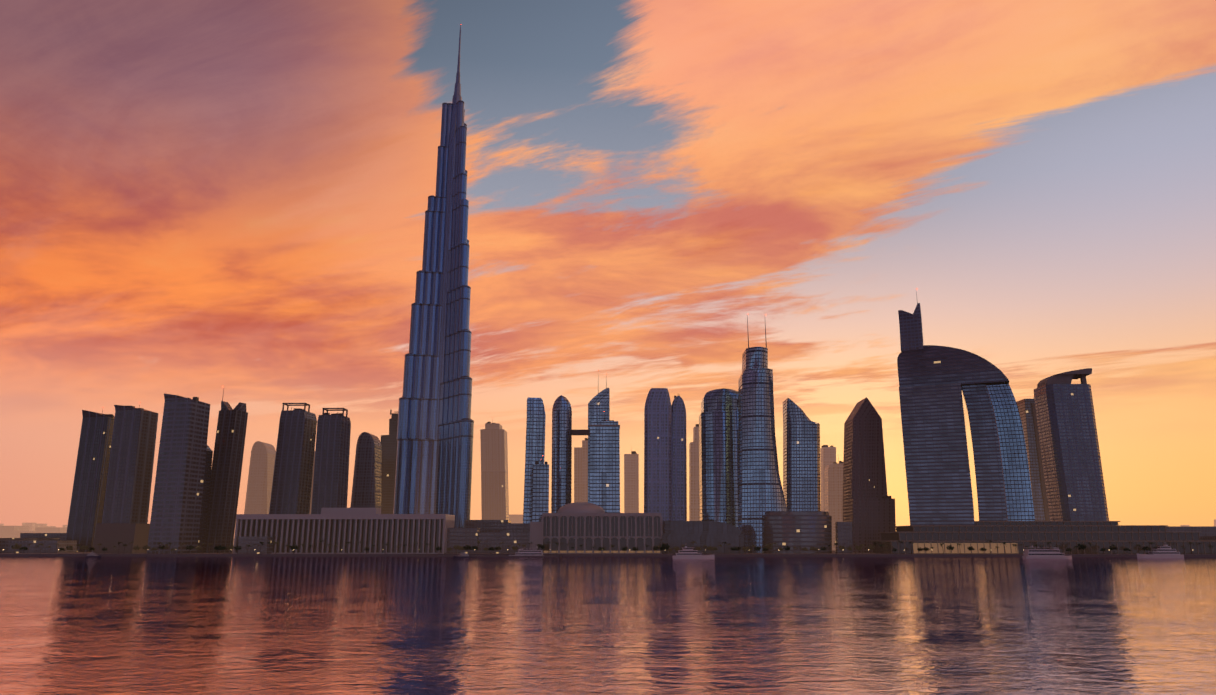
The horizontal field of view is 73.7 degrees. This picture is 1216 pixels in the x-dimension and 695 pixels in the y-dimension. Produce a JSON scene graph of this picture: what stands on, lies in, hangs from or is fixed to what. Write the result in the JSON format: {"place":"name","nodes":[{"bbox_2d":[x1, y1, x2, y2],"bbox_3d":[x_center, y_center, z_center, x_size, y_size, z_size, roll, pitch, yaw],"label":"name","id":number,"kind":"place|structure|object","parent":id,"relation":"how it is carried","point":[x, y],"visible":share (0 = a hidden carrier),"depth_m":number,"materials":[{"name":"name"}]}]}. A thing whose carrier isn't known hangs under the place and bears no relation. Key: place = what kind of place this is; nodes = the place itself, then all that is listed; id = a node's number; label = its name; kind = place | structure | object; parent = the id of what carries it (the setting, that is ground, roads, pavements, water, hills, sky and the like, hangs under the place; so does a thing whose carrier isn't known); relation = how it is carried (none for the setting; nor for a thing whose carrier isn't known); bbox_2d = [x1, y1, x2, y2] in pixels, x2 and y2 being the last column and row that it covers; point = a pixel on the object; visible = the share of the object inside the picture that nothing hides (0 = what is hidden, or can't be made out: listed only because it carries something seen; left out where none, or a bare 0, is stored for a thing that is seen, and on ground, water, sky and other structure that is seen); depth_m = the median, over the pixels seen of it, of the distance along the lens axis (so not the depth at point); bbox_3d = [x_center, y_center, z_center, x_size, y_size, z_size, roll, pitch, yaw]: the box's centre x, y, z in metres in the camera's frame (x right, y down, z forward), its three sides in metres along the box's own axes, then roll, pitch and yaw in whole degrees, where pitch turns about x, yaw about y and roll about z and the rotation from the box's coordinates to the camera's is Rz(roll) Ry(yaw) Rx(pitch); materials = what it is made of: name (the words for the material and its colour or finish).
{"place":"outdoors","nodes":[
{"label":"outdoors","id":0,"kind":"place"},
{"bbox_2d":[269,403,316,513],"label":"tower","id":1,"kind":"structure","parent":0,"point":[292,475],"depth_m":1301.38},
{"bbox_2d":[311,408,350,513],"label":"tower","id":2,"kind":"structure","parent":0,"point":[331,473],"depth_m":1298.74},
{"bbox_2d":[0,514,1185,537],"bbox_3d":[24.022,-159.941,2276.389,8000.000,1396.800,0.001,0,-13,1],"label":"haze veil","id":3,"kind":"object","parent":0,"point":[67,525],"depth_m":2161.53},
{"bbox_2d":[0,556,1215,694],"bbox_3d":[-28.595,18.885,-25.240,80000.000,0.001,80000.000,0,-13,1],"label":"water","id":4,"kind":"structure","parent":0,"point":[579,626],"depth_m":228.43,"materials":[{"name":"liquid"}]},
{"bbox_2d":[0,526,28,537],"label":"block","id":5,"kind":"structure","parent":4,"relation":"on","point":[15,528],"depth_m":2363.28,"materials":[{"name":"beige"}]},
{"bbox_2d":[14,531,34,537],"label":"block","id":6,"kind":"structure","parent":4,"relation":"on","point":[16,534],"depth_m":2359.61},
{"bbox_2d":[22,523,35,530],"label":"building","id":7,"kind":"structure","parent":4,"relation":"on","point":[31,527],"depth_m":4154.14,"materials":[{"name":"beige concrete"}]},
{"bbox_2d":[0,538,59,552],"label":"block","id":8,"kind":"structure","parent":4,"relation":"on","point":[4,539],"depth_m":1215.59,"materials":[{"name":"grey concrete"}]},
{"bbox_2d":[35,527,66,532],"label":"block","id":9,"kind":"structure","parent":4,"relation":"on","point":[45,529],"depth_m":2360.35,"materials":[{"name":"beige concrete"}]},
{"bbox_2d":[66,410,114,551],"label":"tower","id":10,"kind":"structure","parent":4,"relation":"on","point":[89,488],"depth_m":1309.90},
{"bbox_2d":[86,552,100,556],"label":"yacht","id":11,"kind":"object","parent":4,"relation":"on","point":[91,554],"visible":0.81,"depth_m":1079.48,"materials":[{"name":"grey"}]},
{"bbox_2d":[102,405,157,523],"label":"tower","id":12,"kind":"structure","parent":4,"relation":"on","point":[129,481],"depth_m":1207.17,"materials":[{"name":"grey concrete"}]},
{"bbox_2d":[147,393,209,553],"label":"tower","id":13,"kind":"structure","parent":4,"relation":"on","point":[177,502],"depth_m":1178.22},
{"bbox_2d":[204,401,247,552],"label":"tower","id":14,"kind":"structure","parent":4,"relation":"on","point":[226,469],"depth_m":1249.07,"materials":[{"name":"brown metal"}]},
{"bbox_2d":[238,536,272,553],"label":"block","id":15,"kind":"structure","parent":4,"relation":"on","point":[245,541],"depth_m":1138.72,"materials":[{"name":"grey concrete"}]},
{"bbox_2d":[244,441,275,513],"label":"tower","id":16,"kind":"structure","parent":4,"relation":"on","point":[259,461],"depth_m":1502.16,"materials":[{"name":"brown concrete"}]},
{"bbox_2d":[309,451,314,513],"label":"tower","id":17,"kind":"structure","parent":4,"relation":"on","point":[312,486],"depth_m":1532.59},
{"bbox_2d":[350,432,381,507],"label":"tower","id":18,"kind":"structure","parent":4,"relation":"on","point":[366,489],"depth_m":1400.91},
{"bbox_2d":[380,413,397,513],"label":"tower","id":19,"kind":"structure","parent":4,"relation":"on","point":[389,442],"depth_m":1699.27,"materials":[{"name":"brown metal"}]},
{"bbox_2d":[393,25,473,527],"bbox_3d":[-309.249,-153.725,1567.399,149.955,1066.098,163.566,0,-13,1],"label":"skyscraper","id":20,"kind":"structure","parent":4,"relation":"on","point":[449,381],"depth_m":1492.41,"materials":[{"name":"blue"}]},
{"bbox_2d":[453,552,469,557],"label":"yacht","id":21,"kind":"object","parent":4,"relation":"on","point":[464,555],"visible":0.85,"depth_m":1053.22,"materials":[{"name":"grey"}]},
{"bbox_2d":[446,528,479,552],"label":"block","id":22,"kind":"structure","parent":4,"relation":"on","point":[461,537],"depth_m":1162.60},
{"bbox_2d":[402,555,561,556],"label":"quay wall","id":23,"kind":"structure","parent":4,"relation":"on","point":[473,556],"depth_m":1067.00,"materials":[{"name":"grey concrete"}]},
{"bbox_2d":[481,471,508,519],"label":"tower base","id":24,"kind":"object","parent":4,"relation":"on","point":[494,511],"depth_m":1690.68,"materials":[{"name":"brown concrete"}]},
{"bbox_2d":[480,423,507,471],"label":"tower top","id":25,"kind":"structure","parent":24,"relation":"on","point":[499,449],"depth_m":1713.34,"materials":[{"name":"beige concrete"}]},
{"bbox_2d":[509,514,522,522],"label":"block","id":26,"kind":"structure","parent":4,"relation":"on","point":[517,516],"depth_m":2335.57,"materials":[{"name":"brown concrete"}]},
{"bbox_2d":[509,547,543,555],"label":"moored ferry","id":27,"kind":"object","parent":4,"relation":"on","point":[521,552],"visible":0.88,"depth_m":1068.31,"materials":[{"name":"grey"}]},
{"bbox_2d":[523,397,545,522],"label":"tower","id":28,"kind":"structure","parent":4,"relation":"on","point":[535,435],"depth_m":1273.47,"materials":[{"name":"blue glass"}]},
{"bbox_2d":[551,395,571,512],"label":"tower","id":29,"kind":"structure","parent":4,"relation":"on","point":[561,487],"depth_m":1339.50,"materials":[{"name":"blue glass"}]},
{"bbox_2d":[572,430,589,434],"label":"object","id":30,"kind":"structure","parent":29,"relation":"attached to","point":[580,432],"depth_m":1356.15,"materials":[{"name":"grey metal"}]},
{"bbox_2d":[574,447,581,502],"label":"skyscraper","id":31,"kind":"structure","parent":4,"relation":"on","point":[578,474],"depth_m":1566.33,"materials":[{"name":"brown concrete"}]},
{"bbox_2d":[582,440,587,502],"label":"skyscraper","id":32,"kind":"structure","parent":4,"relation":"on","point":[585,466],"depth_m":1488.38,"materials":[{"name":"beige concrete"}]},
{"bbox_2d":[588,388,609,502],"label":"tower","id":33,"kind":"structure","parent":4,"relation":"on","point":[598,404],"depth_m":1372.36,"materials":[{"name":"blue glass"}]},
{"bbox_2d":[589,421,619,512],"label":"skyscraper","id":34,"kind":"structure","parent":4,"relation":"on","point":[604,483],"depth_m":1280.61,"materials":[{"name":"blue glass"}]},
{"bbox_2d":[589,425,619,427],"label":"ledge","id":35,"kind":"object","parent":34,"relation":"on","point":[604,425],"depth_m":1292.55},
{"bbox_2d":[672,544,714,558],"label":"white yacht","id":36,"kind":"object","parent":4,"relation":"on","point":[687,553],"visible":0.92,"depth_m":981.49,"materials":[{"name":"grey"}]},
{"bbox_2d":[1022,545,1071,558],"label":"yacht","id":37,"kind":"object","parent":4,"relation":"on","point":[1051,553],"visible":0.96,"depth_m":989.63,"materials":[{"name":"grey"}]},
{"bbox_2d":[1137,545,1183,557],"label":"yacht","id":38,"kind":"object","parent":4,"relation":"on","point":[1165,551],"visible":0.81,"depth_m":1016.49,"materials":[{"name":"grey"}]},
{"bbox_2d":[1149,547,1179,553],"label":"yacht windows","id":39,"kind":"structure","parent":38,"relation":"in","point":[1157,547],"depth_m":1016.83,"materials":[{"name":"grey"}]},
{"bbox_2d":[0,62,1215,550],"bbox_3d":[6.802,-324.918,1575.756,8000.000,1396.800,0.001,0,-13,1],"label":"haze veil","id":40,"kind":"object","parent":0,"point":[624,380],"depth_m":1486.65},
{"bbox_2d":[0,544,1215,556],"bbox_3d":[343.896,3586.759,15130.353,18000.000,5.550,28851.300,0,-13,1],"label":"quay","id":41,"kind":"structure","parent":0,"point":[231,554],"depth_m":1096.76,"materials":[{"name":"grey concrete"}]},
{"bbox_2d":[12,543,21,553],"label":"tree","id":42,"kind":"object","parent":41,"relation":"on","point":[16,546],"visible":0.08,"depth_m":1132.87,"materials":[{"name":"green plant"}]},
{"bbox_2d":[3,540,76,552],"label":"block","id":43,"kind":"structure","parent":41,"relation":"on","point":[7,546],"depth_m":1185.34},
{"bbox_2d":[20,533,65,539],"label":"block","id":44,"kind":"structure","parent":41,"relation":"on","point":[61,536],"depth_m":1365.96,"materials":[{"name":"grey concrete"}]},
{"bbox_2d":[79,545,88,553],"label":"tree","id":45,"kind":"object","parent":41,"relation":"on","point":[84,547],"depth_m":1135.54,"materials":[{"name":"green plant"}]},
{"bbox_2d":[93,523,149,552],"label":"tower podium","id":46,"kind":"object","parent":41,"relation":"on","point":[108,536],"depth_m":1166.27,"materials":[{"name":"brown concrete"}]},
{"bbox_2d":[142,545,150,552],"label":"tree","id":47,"kind":"object","parent":41,"relation":"on","point":[147,547],"visible":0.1,"depth_m":1129.38,"materials":[{"name":"green plant"}]},
{"bbox_2d":[158,544,168,553],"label":"tree","id":48,"kind":"object","parent":41,"relation":"on","point":[162,546],"visible":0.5,"depth_m":1126.72,"materials":[{"name":"green plant"}]},
{"bbox_2d":[197,445,212,552],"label":"tower annex","id":49,"kind":"object","parent":41,"relation":"on","point":[206,489],"depth_m":1228.64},
{"bbox_2d":[289,544,297,553],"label":"tree","id":50,"kind":"object","parent":41,"relation":"on","point":[292,547],"visible":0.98,"depth_m":1116.79,"materials":[{"name":"green plant"}]},
{"bbox_2d":[233,508,454,553],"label":"colonnade hall","id":51,"kind":"structure","parent":41,"relation":"on","point":[359,513],"depth_m":1155.83,"materials":[{"name":"grey stone"}]},
{"bbox_2d":[237,519,442,552],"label":"glass hall body","id":52,"kind":"object","parent":51,"relation":"in","point":[352,534],"depth_m":1157.74,"materials":[{"name":"grey"}]},
{"bbox_2d":[463,545,470,553],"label":"tree","id":53,"kind":"object","parent":41,"relation":"on","point":[466,547],"visible":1,"depth_m":1108.22,"materials":[{"name":"green plant"}]},
{"bbox_2d":[465,520,510,531],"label":"block","id":54,"kind":"structure","parent":41,"relation":"on","point":[491,525],"depth_m":1283.82,"materials":[{"name":"concrete"}]},
{"bbox_2d":[478,532,529,552],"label":"block","id":55,"kind":"structure","parent":41,"relation":"on","point":[493,539],"depth_m":1165.24,"materials":[{"name":"grey concrete"}]},
{"bbox_2d":[506,523,529,531],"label":"block","id":56,"kind":"structure","parent":41,"relation":"on","point":[517,527],"depth_m":1213.21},
{"bbox_2d":[532,464,548,521],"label":"tower annex","id":57,"kind":"object","parent":41,"relation":"on","point":[540,489],"depth_m":1216.50,"materials":[{"name":"blue glass"}]},
{"bbox_2d":[537,544,544,549],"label":"tree","id":58,"kind":"object","parent":41,"relation":"on","point":[540,546],"visible":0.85,"depth_m":1109.57,"materials":[{"name":"green plant"}]},
{"bbox_2d":[530,513,662,553],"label":"building","id":59,"kind":"structure","parent":41,"relation":"on","point":[537,536],"depth_m":1151.47,"materials":[{"name":"grey stone"}]},
{"bbox_2d":[557,502,604,512],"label":"dome","id":60,"kind":"structure","parent":59,"relation":"attached to","point":[580,507],"depth_m":1168.15,"materials":[{"name":"grey"}]},
{"bbox_2d":[543,516,660,552],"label":"columns","id":61,"kind":"structure","parent":59,"relation":"in","point":[614,543],"depth_m":1153.75,"materials":[{"name":"grey"}]},
{"bbox_2d":[544,551,659,552],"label":"pavilion warm interior","id":62,"kind":"object","parent":59,"relation":"on","point":[603,551],"depth_m":1147.60,"materials":[{"name":"beige"}]},
{"bbox_2d":[624,454,638,512],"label":"tower","id":63,"kind":"structure","parent":41,"relation":"on","point":[630,489],"depth_m":1609.46,"materials":[{"name":"brown concrete"}]},
{"bbox_2d":[644,388,671,535],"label":"tower","id":64,"kind":"structure","parent":41,"relation":"on","point":[658,453],"depth_m":1293.82,"materials":[{"name":"glass"}]},
{"bbox_2d":[661,543,669,553],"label":"tree","id":65,"kind":"object","parent":41,"relation":"on","point":[666,545],"visible":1,"depth_m":1102.12,"materials":[{"name":"green plant"}]},
{"bbox_2d":[671,396,686,520],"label":"tower","id":66,"kind":"structure","parent":41,"relation":"on","point":[679,482],"depth_m":1314.58,"materials":[{"name":"glass"}]},
{"bbox_2d":[689,427,699,520],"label":"tower","id":67,"kind":"structure","parent":41,"relation":"on","point":[694,497],"depth_m":1521.64,"materials":[{"name":"beige concrete"}]},
{"bbox_2d":[662,521,743,553],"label":"vault hall","id":68,"kind":"structure","parent":41,"relation":"on","point":[676,534],"depth_m":1140.71,"materials":[{"name":"grey concrete"}]},
{"bbox_2d":[699,388,737,527],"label":"tower","id":69,"kind":"structure","parent":41,"relation":"on","point":[718,455],"depth_m":1331.39,"materials":[{"name":"blue glass"}]},
{"bbox_2d":[738,347,786,552],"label":"tower","id":70,"kind":"structure","parent":41,"relation":"on","point":[760,493],"depth_m":1225.38,"materials":[{"name":"blue glass"}]},
{"bbox_2d":[747,317,766,347],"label":"antennas","id":71,"kind":"object","parent":70,"relation":"on","point":[748,336],"depth_m":1288.23,"materials":[{"name":"grey metal"}]},
{"bbox_2d":[764,543,773,549],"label":"tree","id":72,"kind":"object","parent":41,"relation":"on","point":[768,546],"depth_m":1110.18,"materials":[{"name":"green plant"}]},
{"bbox_2d":[763,511,831,553],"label":"round hall","id":73,"kind":"structure","parent":41,"relation":"on","point":[796,529],"depth_m":1163.06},
{"bbox_2d":[783,398,820,510],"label":"tower","id":74,"kind":"structure","parent":41,"relation":"on","point":[801,460],"depth_m":1346.68,"materials":[{"name":"blue glass"}]},
{"bbox_2d":[820,447,835,510],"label":"tower","id":75,"kind":"structure","parent":41,"relation":"on","point":[828,452],"depth_m":1661.59,"materials":[{"name":"brown concrete"}]},
{"bbox_2d":[824,463,842,549],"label":"tower","id":76,"kind":"structure","parent":41,"relation":"on","point":[832,501],"depth_m":1489.96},
{"bbox_2d":[91,396,891,498],"bbox_3d":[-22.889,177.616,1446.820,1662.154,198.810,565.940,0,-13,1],"label":"roof clutter","id":77,"kind":"object","parent":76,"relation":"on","point":[536,462],"depth_m":1323.82,"materials":[{"name":"grey metal"}]},
{"bbox_2d":[835,522,851,552],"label":"block","id":78,"kind":"structure","parent":41,"relation":"on","point":[844,534],"depth_m":1170.39,"materials":[{"name":"grey concrete"}]},
{"bbox_2d":[843,397,887,521],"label":"tower","id":79,"kind":"structure","parent":41,"relation":"on","point":[864,473],"depth_m":1288.17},
{"bbox_2d":[844,498,895,552],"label":"tower base","id":80,"kind":"object","parent":41,"relation":"on","point":[870,519],"depth_m":1242.73,"materials":[{"name":"brown concrete"}]},
{"bbox_2d":[897,345,1008,525],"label":"skyscraper","id":81,"kind":"structure","parent":41,"relation":"on","point":[933,379],"depth_m":1185.60,"materials":[{"name":"glass"}]},
{"bbox_2d":[898,303,923,351],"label":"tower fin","id":82,"kind":"object","parent":81,"relation":"on","point":[911,332],"depth_m":1222.32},
{"bbox_2d":[962,384,1006,520],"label":"skyscraper","id":83,"kind":"structure","parent":81,"relation":"attached to","point":[988,472],"depth_m":1177.09,"materials":[{"name":"glass"}]},
{"bbox_2d":[986,386,1007,520],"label":"tower arch trim","id":84,"kind":"structure","parent":81,"relation":"attached to","point":[1000,455],"depth_m":1174.86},
{"bbox_2d":[986,384,1034,520],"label":"tower arch glass","id":85,"kind":"object","parent":81,"relation":"attached to","point":[1018,491],"depth_m":1175.67,"materials":[{"name":"blue glass"}]},
{"bbox_2d":[1016,399,1049,520],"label":"tower","id":86,"kind":"structure","parent":41,"relation":"on","point":[1029,427],"depth_m":1475.99,"materials":[{"name":"glass"}]},
{"bbox_2d":[1032,403,1049,520],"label":"tower stripe","id":87,"kind":"object","parent":86,"relation":"attached to","point":[1041,466],"depth_m":1469.21,"materials":[{"name":"grey concrete"}]},
{"bbox_2d":[870,521,1215,553],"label":"podium","id":88,"kind":"object","parent":41,"relation":"on","point":[903,536],"depth_m":1125.66,"materials":[{"name":"concrete"}]},
{"bbox_2d":[913,543,1018,552],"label":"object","id":89,"kind":"object","parent":88,"relation":"attached to","point":[1008,549],"depth_m":1118.77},
{"bbox_2d":[1077,543,1085,553],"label":"tree","id":90,"kind":"object","parent":41,"relation":"on","point":[1082,546],"visible":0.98,"depth_m":1090.05,"materials":[{"name":"green plant"}]},
{"bbox_2d":[1108,545,1117,553],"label":"tree","id":91,"kind":"object","parent":41,"relation":"on","point":[1112,548],"visible":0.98,"depth_m":1092.19,"materials":[{"name":"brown plant"}]},
{"bbox_2d":[1165,526,1215,535],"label":"block","id":92,"kind":"structure","parent":41,"relation":"on","point":[1208,530],"depth_m":1227.78,"materials":[{"name":"grey concrete"}]},
{"bbox_2d":[1200,536,1215,540],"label":"block","id":93,"kind":"structure","parent":41,"relation":"on","point":[1208,538],"depth_m":1182.74,"materials":[{"name":"grey concrete"}]},
{"bbox_2d":[1034,368,1108,520],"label":"tower","id":94,"kind":"structure","parent":0,"point":[1070,455],"depth_m":1255.68,"materials":[{"name":"grey glass"}]}
]}

